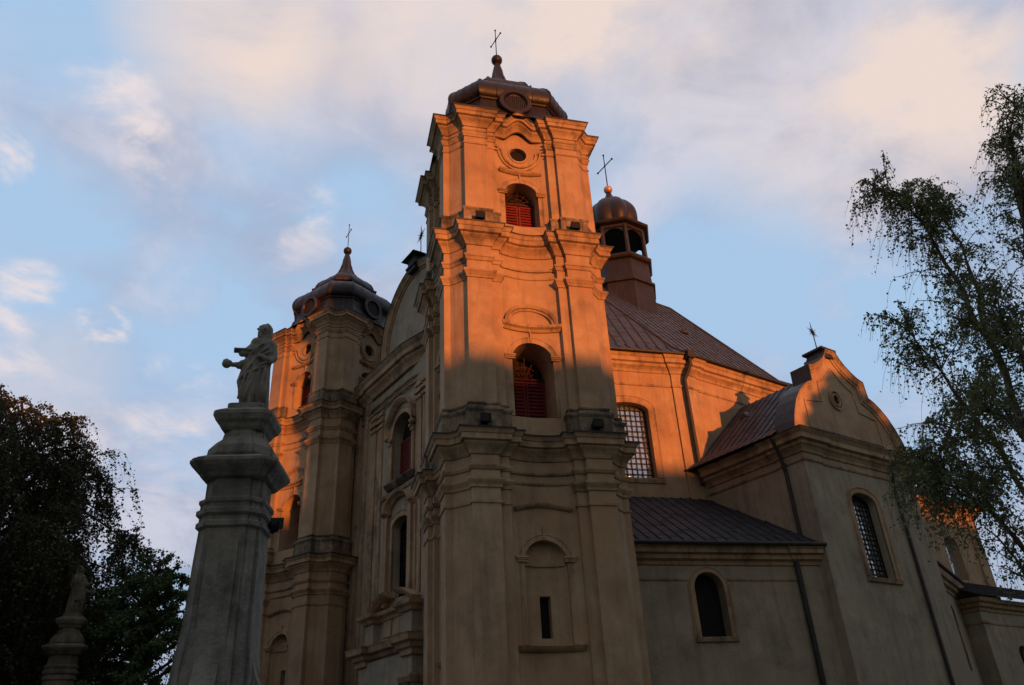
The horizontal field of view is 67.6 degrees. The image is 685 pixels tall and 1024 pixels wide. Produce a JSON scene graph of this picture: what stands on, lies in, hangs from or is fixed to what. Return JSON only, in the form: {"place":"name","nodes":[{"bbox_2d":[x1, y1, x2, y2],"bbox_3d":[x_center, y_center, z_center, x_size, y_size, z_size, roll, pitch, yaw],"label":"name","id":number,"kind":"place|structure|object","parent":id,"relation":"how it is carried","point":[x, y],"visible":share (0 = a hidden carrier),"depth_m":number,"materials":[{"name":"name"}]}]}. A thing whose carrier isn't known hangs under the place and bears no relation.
{"place":"outdoors","nodes":[
{"label":"outdoors","id":0,"kind":"place"},
{"bbox_2d":[166,402,289,684],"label":"statue column","id":1,"kind":"structure","parent":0,"point":[238,468],"depth_m":13.58,"materials":[{"name":"stone"}]},
{"bbox_2d":[222,323,276,407],"bbox_3d":[-5.425,0.450,15.811,1.066,1.996,0.549,7,-30,-18],"label":"saint statue","id":2,"kind":"object","parent":1,"relation":"on","point":[259,353],"visible":0.91,"depth_m":15.64,"materials":[{"name":"stone"}]},
{"bbox_2d":[268,518,283,533],"bbox_3d":[-4.613,3.444,14.476,0.334,0.311,0.497,-21,-33,29],"label":"floodlight","id":3,"kind":"object","parent":1,"relation":"attached to","point":[275,525],"visible":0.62,"depth_m":14.49,"materials":[{"name":"metal"}]},
{"bbox_2d":[0,0,1023,684],"label":"sky","id":4,"kind":"structure","parent":0,"point":[175,175],"materials":[{"name":"blue"}]},
{"bbox_2d":[260,30,1023,684],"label":"church","id":5,"kind":"structure","parent":0,"point":[704,508],"depth_m":41.04,"materials":[{"name":"paint"}]},
{"bbox_2d":[474,210,484,219],"bbox_3d":[-1.591,-6.088,37.374,0.566,0.517,0.462,4,-30,-13],"label":"floodlight","id":6,"kind":"object","parent":5,"relation":"attached to","point":[479,215],"visible":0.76,"depth_m":37.23,"materials":[{"name":"metal"}]},
{"bbox_2d":[478,412,491,425],"bbox_3d":[-1.139,3.276,32.176,0.566,0.517,0.462,4,-30,-13],"label":"floodlight","id":7,"kind":"object","parent":5,"relation":"attached to","point":[485,418],"visible":0.91,"depth_m":32.02,"materials":[{"name":"metal"}]},
{"bbox_2d":[569,221,580,230],"bbox_3d":[3.147,-5.733,38.490,0.566,0.517,0.462,4,-30,-13],"label":"floodlight","id":8,"kind":"object","parent":5,"relation":"attached to","point":[575,226],"visible":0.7,"depth_m":38.33,"materials":[{"name":"metal"}]},
{"bbox_2d":[591,418,603,430],"bbox_3d":[3.715,3.640,33.319,0.566,0.517,0.462,4,-30,-13],"label":"floodlight","id":9,"kind":"object","parent":5,"relation":"attached to","point":[597,423],"visible":0.89,"depth_m":33.18,"materials":[{"name":"metal"}]},
{"label":"ground","id":10,"kind":"structure","parent":0,"visible":0},
{"bbox_2d":[41,613,88,684],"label":"statue column","id":11,"kind":"structure","parent":10,"relation":"on","point":[69,647],"depth_m":30.33,"materials":[{"name":"stone"}]},
{"bbox_2d":[65,566,95,612],"bbox_3d":[-18.010,10.380,32.039,1.066,1.988,0.549,7,-30,-18],"label":"saint statue","id":12,"kind":"object","parent":11,"relation":"on","point":[82,589],"visible":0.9,"depth_m":31.83,"materials":[{"name":"stone"}]},
{"bbox_2d":[0,537,130,682],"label":"tree","id":13,"kind":"object","parent":10,"relation":"on","point":[5,591],"visible":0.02,"depth_m":41.33,"materials":[{"name":"green plant"}]},
{"bbox_2d":[0,384,190,684],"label":"tree","id":14,"kind":"object","parent":10,"relation":"on","point":[51,508],"visible":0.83,"depth_m":34.66,"materials":[{"name":"green plant"}]},
{"bbox_2d":[38,551,189,684],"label":"tree","id":15,"kind":"object","parent":10,"relation":"on","point":[142,631],"visible":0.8,"depth_m":32.60,"materials":[{"name":"green plant"}]},
{"bbox_2d":[845,83,1023,609],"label":"tree","id":16,"kind":"object","parent":10,"relation":"on","point":[931,479],"visible":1,"depth_m":13.27,"materials":[{"name":"green plant"}]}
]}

